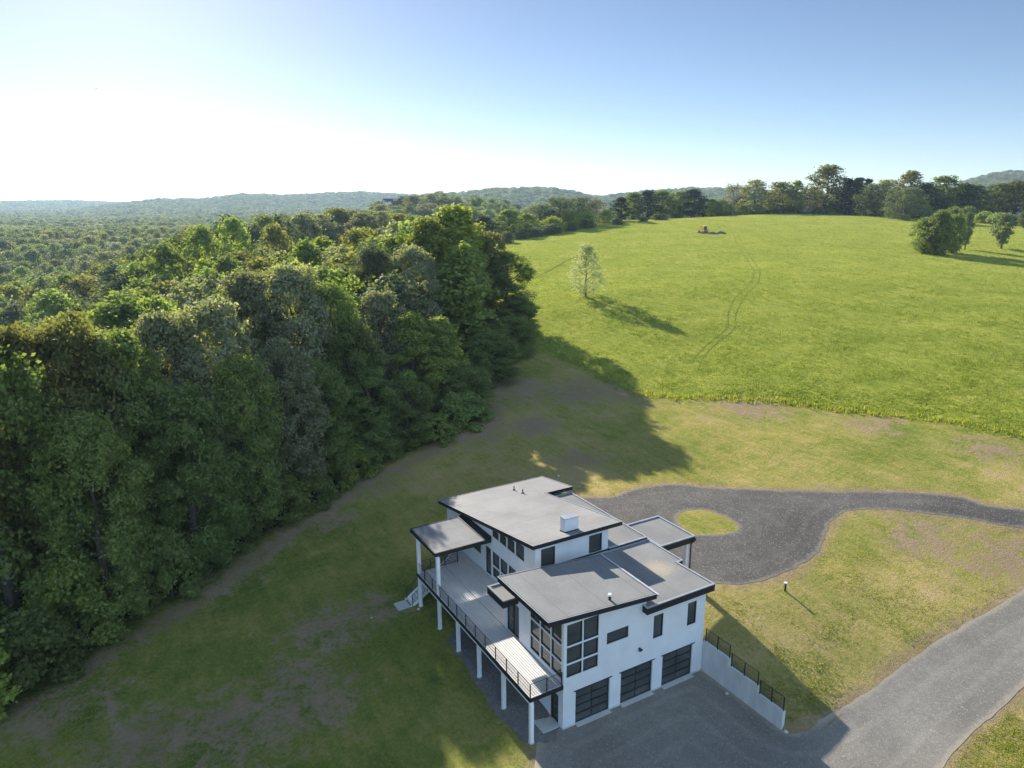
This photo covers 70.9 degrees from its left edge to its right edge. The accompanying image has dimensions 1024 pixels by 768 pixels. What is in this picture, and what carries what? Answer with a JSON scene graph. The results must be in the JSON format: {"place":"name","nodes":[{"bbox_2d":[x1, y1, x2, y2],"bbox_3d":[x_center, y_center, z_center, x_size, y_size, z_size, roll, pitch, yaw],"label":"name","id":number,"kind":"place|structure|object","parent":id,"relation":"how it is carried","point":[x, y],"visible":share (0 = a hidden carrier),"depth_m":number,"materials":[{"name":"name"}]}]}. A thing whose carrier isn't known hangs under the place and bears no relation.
{"place":"outdoors","nodes":[
{"label":"outdoors","id":0,"kind":"place"},
{"bbox_2d":[0,213,1023,767],"bbox_3d":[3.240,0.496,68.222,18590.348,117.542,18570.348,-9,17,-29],"label":"ground","id":1,"kind":"structure","parent":0,"point":[290,665],"depth_m":69.11,"materials":[{"name":"green plant"}]},
{"bbox_2d":[0,629,22,723],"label":"bush","id":2,"kind":"object","parent":1,"relation":"on","point":[5,678],"visible":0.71,"depth_m":47.07,"materials":[{"name":"green plant"}]},
{"bbox_2d":[0,604,93,696],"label":"bush","id":3,"kind":"object","parent":1,"relation":"on","point":[30,629],"visible":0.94,"depth_m":49.70,"materials":[{"name":"green plant"}]},
{"bbox_2d":[0,338,94,660],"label":"broadleaf tree","id":4,"kind":"object","parent":1,"relation":"on","point":[30,379],"visible":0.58,"depth_m":52.17,"materials":[{"name":"green plant"}]},
{"bbox_2d":[0,320,109,609],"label":"broadleaf tree","id":5,"kind":"object","parent":1,"relation":"on","point":[22,341],"visible":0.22,"depth_m":54.43,"materials":[{"name":"green plant"}]},
{"bbox_2d":[20,559,120,662],"bbox_3d":[-33.832,16.936,54.538,6.996,8.476,5.856,13,20,43],"label":"bush","id":6,"kind":"object","parent":1,"relation":"on","point":[56,571],"visible":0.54,"depth_m":53.73,"materials":[{"name":"green plant"}]},
{"bbox_2d":[11,308,151,585],"bbox_3d":[-35.641,6.667,60.034,11.178,25.666,11.700,0,14,3],"label":"broadleaf tree","id":7,"kind":"object","parent":1,"relation":"on","point":[67,346],"visible":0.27,"depth_m":57.41,"materials":[{"name":"green plant"}]},
{"bbox_2d":[19,404,165,651],"bbox_3d":[-31.876,10.639,55.234,9.580,19.182,9.547,14,20,43],"label":"broadleaf tree","id":8,"kind":"object","parent":1,"relation":"on","point":[85,442],"visible":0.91,"depth_m":53.44,"materials":[{"name":"green plant"}]},
{"bbox_2d":[81,290,152,332],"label":"broadleaf tree","id":9,"kind":"object","parent":1,"relation":"on","point":[123,308],"visible":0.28,"depth_m":95.75,"materials":[{"name":"green plant"}]},
{"bbox_2d":[93,540,161,618],"bbox_3d":[-31.748,15.880,58.810,5.265,8.077,4.968,13,19,41],"label":"bush","id":10,"kind":"object","parent":1,"relation":"on","point":[112,568],"visible":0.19,"depth_m":58.30,"materials":[{"name":"green plant"}]},
{"bbox_2d":[76,327,203,583],"bbox_3d":[-33.337,6.726,62.656,10.088,23.714,10.136,3,15,12],"label":"broadleaf tree","id":11,"kind":"object","parent":1,"relation":"on","point":[140,386],"visible":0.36,"depth_m":59.72,"materials":[{"name":"green plant"}]},
{"bbox_2d":[114,293,179,328],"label":"broadleaf tree","id":12,"kind":"object","parent":1,"relation":"on","point":[164,304],"visible":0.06,"depth_m":103.99,"materials":[{"name":"green plant"}]},
{"bbox_2d":[139,523,207,602],"bbox_3d":[-29.048,15.316,61.045,6.045,7.802,5.704,8,16,28],"label":"bush","id":13,"kind":"object","parent":1,"relation":"on","point":[177,551],"visible":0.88,"depth_m":60.08,"materials":[{"name":"green plant"}]},
{"bbox_2d":[123,307,239,528],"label":"broadleaf tree","id":14,"kind":"object","parent":1,"relation":"on","point":[167,333],"visible":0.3,"depth_m":65.45,"materials":[{"name":"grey plant"}]},
{"bbox_2d":[161,277,210,311],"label":"broadleaf tree","id":15,"kind":"object","parent":1,"relation":"on","point":[177,293],"visible":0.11,"depth_m":114.46,"materials":[{"name":"green plant"}]},
{"bbox_2d":[123,379,251,578],"bbox_3d":[-28.408,8.828,63.051,9.211,18.413,9.255,7,16,26],"label":"broadleaf tree","id":16,"kind":"object","parent":1,"relation":"on","point":[171,401],"visible":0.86,"depth_m":61.34,"materials":[{"name":"green plant"}]},
{"bbox_2d":[182,266,226,283],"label":"broadleaf tree","id":17,"kind":"object","parent":1,"relation":"on","point":[206,272],"visible":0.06,"depth_m":147.34,"materials":[{"name":"green plant"}]},
{"bbox_2d":[176,503,237,575],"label":"bush","id":18,"kind":"object","parent":1,"relation":"on","point":[207,566],"visible":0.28,"depth_m":65.07,"materials":[{"name":"green plant"}]},
{"bbox_2d":[160,294,286,506],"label":"broadleaf tree","id":19,"kind":"object","parent":1,"relation":"on","point":[211,315],"visible":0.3,"depth_m":69.74,"materials":[{"name":"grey plant"}]},
{"bbox_2d":[209,253,247,278],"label":"broadleaf tree","id":20,"kind":"object","parent":1,"relation":"on","point":[222,264],"visible":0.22,"depth_m":160.89,"materials":[{"name":"green plant"}]},
{"bbox_2d":[193,346,291,536],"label":"broadleaf tree","id":21,"kind":"object","parent":1,"relation":"on","point":[236,368],"visible":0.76,"depth_m":69.02,"materials":[{"name":"green plant"}]},
{"bbox_2d":[200,268,307,460],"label":"broadleaf tree","id":22,"kind":"object","parent":1,"relation":"on","point":[244,289],"visible":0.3,"depth_m":80.21,"materials":[{"name":"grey plant"}]},
{"bbox_2d":[238,255,282,273],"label":"broadleaf tree","id":23,"kind":"object","parent":1,"relation":"on","point":[257,263],"visible":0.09,"depth_m":117.01,"materials":[{"name":"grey plant"}]},
{"bbox_2d":[245,335,330,505],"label":"broadleaf tree","id":24,"kind":"object","parent":1,"relation":"on","point":[276,351],"visible":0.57,"depth_m":74.84,"materials":[{"name":"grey plant"}]},
{"bbox_2d":[256,471,322,528],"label":"bush","id":25,"kind":"object","parent":1,"relation":"on","point":[292,488],"visible":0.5,"depth_m":74.27,"materials":[{"name":"green plant"}]},
{"bbox_2d":[243,260,347,429],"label":"broadleaf tree","id":26,"kind":"object","parent":1,"relation":"on","point":[295,282],"visible":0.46,"depth_m":84.74,"materials":[{"name":"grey plant"}]},
{"bbox_2d":[289,236,326,268],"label":"broadleaf tree","id":27,"kind":"object","parent":1,"relation":"on","point":[307,250],"visible":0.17,"depth_m":144.75,"materials":[{"name":"green plant"}]},
{"bbox_2d":[282,467,341,511],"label":"bush","id":28,"kind":"object","parent":1,"relation":"on","point":[324,498],"visible":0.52,"depth_m":77.33,"materials":[{"name":"green plant"}]},
{"bbox_2d":[282,358,356,481],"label":"broadleaf tree","id":29,"kind":"object","parent":1,"relation":"on","point":[339,395],"visible":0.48,"depth_m":79.60,"materials":[{"name":"green plant"}]},
{"bbox_2d":[291,275,376,445],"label":"broadleaf tree","id":30,"kind":"object","parent":1,"relation":"on","point":[333,292],"visible":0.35,"depth_m":87.22,"materials":[{"name":"green plant"}]},
{"bbox_2d":[321,251,370,294],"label":"broadleaf tree","id":31,"kind":"object","parent":1,"relation":"on","point":[344,257],"visible":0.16,"depth_m":129.04,"materials":[{"name":"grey plant"}]},
{"bbox_2d":[322,441,379,492],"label":"bush","id":32,"kind":"object","parent":1,"relation":"on","point":[347,482],"visible":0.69,"depth_m":81.55,"materials":[{"name":"green plant"}]},
{"bbox_2d":[315,318,393,448],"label":"broadleaf tree","id":33,"kind":"object","parent":1,"relation":"on","point":[351,329],"visible":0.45,"depth_m":86.58,"materials":[{"name":"green plant"}]},
{"bbox_2d":[338,226,373,252],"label":"broadleaf tree","id":34,"kind":"object","parent":1,"relation":"on","point":[354,236],"visible":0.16,"depth_m":148.59,"materials":[{"name":"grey plant"}]},
{"bbox_2d":[339,443,386,480],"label":"bush","id":35,"kind":"object","parent":1,"relation":"on","point":[368,450],"visible":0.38,"depth_m":85.33,"materials":[{"name":"green plant"}]},
{"bbox_2d":[338,366,405,461],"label":"broadleaf tree","id":36,"kind":"object","parent":1,"relation":"on","point":[387,392],"visible":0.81,"depth_m":85.91,"materials":[{"name":"green plant"}]},
{"bbox_2d":[347,237,405,326],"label":"broadleaf tree","id":37,"kind":"object","parent":1,"relation":"on","point":[373,259],"visible":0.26,"depth_m":111.34,"materials":[{"name":"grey plant"}]},
{"bbox_2d":[347,288,410,424],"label":"broadleaf tree","id":38,"kind":"object","parent":1,"relation":"on","point":[374,304],"visible":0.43,"depth_m":93.56,"materials":[{"name":"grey plant"}]},
{"bbox_2d":[374,231,424,314],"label":"broadleaf tree","id":39,"kind":"object","parent":1,"relation":"on","point":[391,242],"visible":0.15,"depth_m":129.75,"materials":[{"name":"green plant"}]},
{"bbox_2d":[376,374,438,446],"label":"broadleaf tree","id":40,"kind":"object","parent":1,"relation":"on","point":[402,408],"visible":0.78,"depth_m":89.25,"materials":[{"name":"green plant"}]},
{"bbox_2d":[382,242,447,368],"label":"broadleaf tree","id":41,"kind":"object","parent":1,"relation":"on","point":[423,261],"visible":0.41,"depth_m":111.50,"materials":[{"name":"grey plant"}]},
{"bbox_2d":[384,310,447,426],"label":"broadleaf tree","id":42,"kind":"object","parent":1,"relation":"on","point":[413,328],"visible":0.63,"depth_m":93.38,"materials":[{"name":"green plant"}]},
{"bbox_2d":[400,215,463,332],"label":"broadleaf tree","id":43,"kind":"object","parent":1,"relation":"on","point":[426,232],"visible":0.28,"depth_m":120.09,"materials":[{"name":"green plant"}]},
{"bbox_2d":[406,413,457,447],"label":"bush","id":44,"kind":"object","parent":1,"relation":"on","point":[444,426],"visible":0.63,"depth_m":90.74,"materials":[{"name":"green plant"}]},
{"bbox_2d":[409,315,472,413],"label":"broadleaf tree","id":45,"kind":"object","parent":1,"relation":"on","point":[446,342],"visible":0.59,"depth_m":96.45,"materials":[{"name":"green plant"}]},
{"bbox_2d":[436,391,470,432],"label":"bush","id":46,"kind":"object","parent":1,"relation":"on","point":[449,400],"visible":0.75,"depth_m":93.72,"materials":[{"name":"green plant"}]},
{"bbox_2d":[414,203,495,336],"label":"broadleaf tree","id":47,"kind":"object","parent":1,"relation":"on","point":[457,221],"visible":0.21,"depth_m":125.06,"materials":[{"name":"green plant"}]},
{"bbox_2d":[429,240,499,355],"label":"broadleaf tree","id":48,"kind":"object","parent":1,"relation":"on","point":[466,256],"visible":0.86,"depth_m":116.15,"materials":[{"name":"green plant"}]},
{"bbox_2d":[431,362,497,418],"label":"broadleaf tree","id":49,"kind":"object","parent":1,"relation":"on","point":[478,379],"visible":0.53,"depth_m":97.53,"materials":[{"name":"green plant"}]},
{"bbox_2d":[438,391,494,432],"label":"bush","id":50,"kind":"object","parent":1,"relation":"on","point":[471,401],"visible":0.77,"depth_m":94.52,"materials":[{"name":"green plant"}]},
{"bbox_2d":[465,229,519,322],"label":"broadleaf tree","id":51,"kind":"object","parent":1,"relation":"on","point":[490,240],"visible":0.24,"depth_m":129.57,"materials":[{"name":"green plant"}]},
{"bbox_2d":[462,330,525,388],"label":"broadleaf tree","id":52,"kind":"object","parent":1,"relation":"on","point":[490,338],"visible":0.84,"depth_m":108.44,"materials":[{"name":"green plant"}]},
{"bbox_2d":[447,626,559,742],"bbox_3d":[-1.007,20.169,49.455,3.626,0.645,13.595,-9,17,-29],"label":"gravel bed","id":53,"kind":"object","parent":1,"relation":"on","point":[514,715],"visible":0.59,"depth_m":47.73,"materials":[{"name":"grey gravel"}]},
{"bbox_2d":[477,249,541,327],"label":"broadleaf tree","id":54,"kind":"object","parent":1,"relation":"on","point":[525,271],"visible":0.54,"depth_m":130.94,"materials":[{"name":"green plant"}]},
{"bbox_2d":[491,208,532,235],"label":"broadleaf tree","id":55,"kind":"object","parent":1,"relation":"on","point":[506,214],"visible":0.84,"depth_m":289.83,"materials":[{"name":"green plant"}]},
{"bbox_2d":[485,316,540,356],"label":"broadleaf tree","id":56,"kind":"object","parent":1,"relation":"on","point":[503,324],"visible":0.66,"depth_m":120.32,"materials":[{"name":"green plant"}]},
{"bbox_2d":[494,294,542,338],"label":"broadleaf tree","id":57,"kind":"object","parent":1,"relation":"on","point":[514,299],"visible":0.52,"depth_m":129.68,"materials":[{"name":"green plant"}]},
{"bbox_2d":[524,204,560,228],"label":"broadleaf tree","id":58,"kind":"object","parent":1,"relation":"on","point":[534,209],"visible":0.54,"depth_m":311.74,"materials":[{"name":"green plant"}]},
{"bbox_2d":[394,476,714,744],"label":"modern house","id":59,"kind":"structure","parent":1,"relation":"on","point":[568,609],"depth_m":49.04,"materials":[{"name":"white paint"}]},
{"bbox_2d":[507,605,518,638],"bbox_3d":[0.135,15.984,49.108,0.080,2.496,1.666,-9,17,-29],"label":"sliding door","id":60,"kind":"structure","parent":59,"relation":"in","point":[512,611],"depth_m":49.17,"materials":[{"name":"grey glass"}]},
{"bbox_2d":[567,621,581,645],"bbox_3d":[3.782,15.170,43.802,1.143,1.466,0.080,-9,17,-29],"label":"window","id":61,"kind":"structure","parent":59,"relation":"in","point":[574,631],"depth_m":43.84,"materials":[{"name":"black glass"}]},
{"bbox_2d":[584,615,598,639],"bbox_3d":[4.851,15.010,44.396,1.146,1.466,0.080,-9,17,-29],"label":"window","id":62,"kind":"structure","parent":59,"relation":"in","point":[590,624],"depth_m":44.44,"materials":[{"name":"grey glass"}]},
{"bbox_2d":[575,678,608,722],"bbox_3d":[5.072,20.130,45.868,2.660,2.416,0.064,-9,17,-29],"label":"garage door","id":63,"kind":"structure","parent":59,"relation":"in","point":[591,700],"depth_m":45.90,"materials":[{"name":"black glass"}]},
{"bbox_2d":[620,661,651,702],"bbox_3d":[8.158,19.667,47.583,2.652,2.416,0.064,-9,17,-29],"label":"garage door","id":64,"kind":"structure","parent":59,"relation":"in","point":[636,681],"depth_m":47.61,"materials":[{"name":"black glass"}]},
{"bbox_2d":[661,644,691,684],"bbox_3d":[11.229,19.206,49.289,2.699,2.416,0.064,-9,17,-29],"label":"garage door","id":65,"kind":"structure","parent":59,"relation":"in","point":[676,664],"depth_m":49.32,"materials":[{"name":"black glass"}]},
{"bbox_2d":[535,196,581,226],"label":"broadleaf tree","id":66,"kind":"object","parent":1,"relation":"on","point":[562,206],"visible":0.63,"depth_m":311.85,"materials":[{"name":"green plant"}]},
{"bbox_2d":[556,197,601,224],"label":"broadleaf tree","id":67,"kind":"object","parent":1,"relation":"on","point":[580,201],"visible":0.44,"depth_m":320.90,"materials":[{"name":"green plant"}]},
{"bbox_2d":[566,240,607,296],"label":"pale tree","id":68,"kind":"object","parent":1,"relation":"on","point":[586,249],"visible":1,"depth_m":147.57,"materials":[{"name":"green plant"}]},
{"bbox_2d":[610,196,633,219],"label":"broadleaf tree","id":69,"kind":"object","parent":1,"relation":"on","point":[621,201],"visible":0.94,"depth_m":333.68,"materials":[{"name":"plant"}]},
{"bbox_2d":[622,191,647,219],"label":"broadleaf tree","id":70,"kind":"object","parent":1,"relation":"on","point":[632,197],"visible":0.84,"depth_m":391.38,"materials":[{"name":"green plant"}]},
{"bbox_2d":[633,189,663,218],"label":"broadleaf tree","id":71,"kind":"object","parent":1,"relation":"on","point":[648,195],"visible":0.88,"depth_m":390.74,"materials":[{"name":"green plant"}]},
{"bbox_2d":[646,189,678,216],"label":"broadleaf tree","id":72,"kind":"object","parent":1,"relation":"on","point":[660,194],"visible":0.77,"depth_m":390.59,"materials":[{"name":"green plant"}]},
{"bbox_2d":[663,191,695,217],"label":"broadleaf tree","id":73,"kind":"object","parent":1,"relation":"on","point":[681,194],"visible":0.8,"depth_m":390.42,"materials":[{"name":"green plant"}]},
{"bbox_2d":[676,188,714,217],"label":"broadleaf tree","id":74,"kind":"object","parent":1,"relation":"on","point":[695,210],"visible":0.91,"depth_m":390.89,"materials":[{"name":"plant"}]},
{"bbox_2d":[721,182,746,214],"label":"broadleaf tree","id":75,"kind":"object","parent":1,"relation":"on","point":[735,198],"visible":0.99,"depth_m":390.72,"materials":[{"name":"green plant"}]},
{"bbox_2d":[701,628,785,729],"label":"retaining wall","id":76,"kind":"structure","parent":1,"relation":"on","point":[719,667],"depth_m":47.49,"materials":[{"name":"concrete"}]},
{"bbox_2d":[737,179,773,214],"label":"broadleaf tree","id":77,"kind":"object","parent":1,"relation":"on","point":[754,204],"visible":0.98,"depth_m":389.78,"materials":[{"name":"green plant"}]},
{"bbox_2d":[496,213,1023,437],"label":"meadow grass","id":78,"kind":"structure","parent":1,"relation":"on","point":[788,392],"depth_m":120.25,"materials":[{"name":"green plant"}]},
{"bbox_2d":[758,181,801,213],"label":"broadleaf tree","id":79,"kind":"object","parent":1,"relation":"on","point":[782,188],"visible":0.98,"depth_m":389.92,"materials":[{"name":"green plant"}]},
{"bbox_2d":[783,179,807,213],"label":"broadleaf tree","id":80,"kind":"object","parent":1,"relation":"on","point":[797,185],"visible":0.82,"depth_m":390.29,"materials":[{"name":"green plant"}]},
{"bbox_2d":[587,370,1023,438],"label":"tall grass","id":81,"kind":"structure","parent":1,"relation":"on","point":[938,419],"depth_m":91.59,"materials":[{"name":"green plant"}]},
{"bbox_2d":[802,164,851,213],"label":"broadleaf tree","id":82,"kind":"object","parent":1,"relation":"on","point":[830,170],"visible":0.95,"depth_m":386.91,"materials":[{"name":"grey plant"}]},
{"bbox_2d":[834,180,871,213],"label":"broadleaf tree","id":83,"kind":"object","parent":1,"relation":"on","point":[855,186],"visible":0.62,"depth_m":388.05,"materials":[{"name":"green plant"}]},
{"bbox_2d":[850,183,899,216],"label":"broadleaf tree","id":84,"kind":"object","parent":1,"relation":"on","point":[877,195],"visible":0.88,"depth_m":358.61,"materials":[{"name":"green plant"}]},
{"bbox_2d":[878,187,935,219],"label":"broadleaf tree","id":85,"kind":"object","parent":1,"relation":"on","point":[906,197],"visible":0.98,"depth_m":334.42,"materials":[{"name":"green plant"}]},
{"bbox_2d":[888,170,926,208],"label":"broadleaf tree","id":86,"kind":"object","parent":1,"relation":"on","point":[911,177],"visible":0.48,"depth_m":356.80,"materials":[{"name":"green plant"}]},
{"bbox_2d":[906,216,942,252],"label":"tree","id":87,"kind":"object","parent":1,"relation":"on","point":[923,227],"visible":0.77,"depth_m":219.06,"materials":[{"name":"green plant"}]},
{"bbox_2d":[923,209,959,255],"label":"tree","id":88,"kind":"object","parent":1,"relation":"on","point":[944,221],"visible":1,"depth_m":214.05,"materials":[{"name":"green plant"}]},
{"bbox_2d":[923,174,969,209],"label":"broadleaf tree","id":89,"kind":"object","parent":1,"relation":"on","point":[944,186],"visible":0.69,"depth_m":355.67,"materials":[{"name":"green plant"}]},
{"bbox_2d":[942,213,972,252],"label":"tree","id":90,"kind":"object","parent":1,"relation":"on","point":[961,221],"visible":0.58,"depth_m":217.38,"materials":[{"name":"green plant"}]},
{"bbox_2d":[965,183,995,213],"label":"broadleaf tree","id":91,"kind":"object","parent":1,"relation":"on","point":[981,191],"visible":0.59,"depth_m":357.26,"materials":[{"name":"green plant"}]},
{"bbox_2d":[979,182,1022,213],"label":"broadleaf tree","id":92,"kind":"object","parent":1,"relation":"on","point":[1004,187],"visible":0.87,"depth_m":358.58,"materials":[{"name":"green plant"}]},
{"bbox_2d":[987,213,1015,248],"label":"tree","id":93,"kind":"object","parent":1,"relation":"on","point":[1003,236],"visible":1,"depth_m":225.41,"materials":[{"name":"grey plant"}]},
{"bbox_2d":[993,180,1023,215],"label":"broadleaf tree","id":94,"kind":"object","parent":1,"relation":"on","point":[1018,184],"visible":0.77,"depth_m":358.13,"materials":[{"name":"green plant"}]},
{"bbox_2d":[0,0,1023,201],"label":"sky","id":95,"kind":"structure","parent":0,"point":[198,99],"materials":[{"name":"blue"}]},
{"bbox_2d":[535,589,1023,767],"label":"driveway","id":96,"kind":"structure","parent":0,"point":[937,703],"depth_m":45.12,"materials":[{"name":"grey asphalt"}]},
{"bbox_2d":[583,484,1023,584],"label":"driveway","id":97,"kind":"structure","parent":0,"point":[775,533],"depth_m":67.08,"materials":[{"name":"grey gravel"}]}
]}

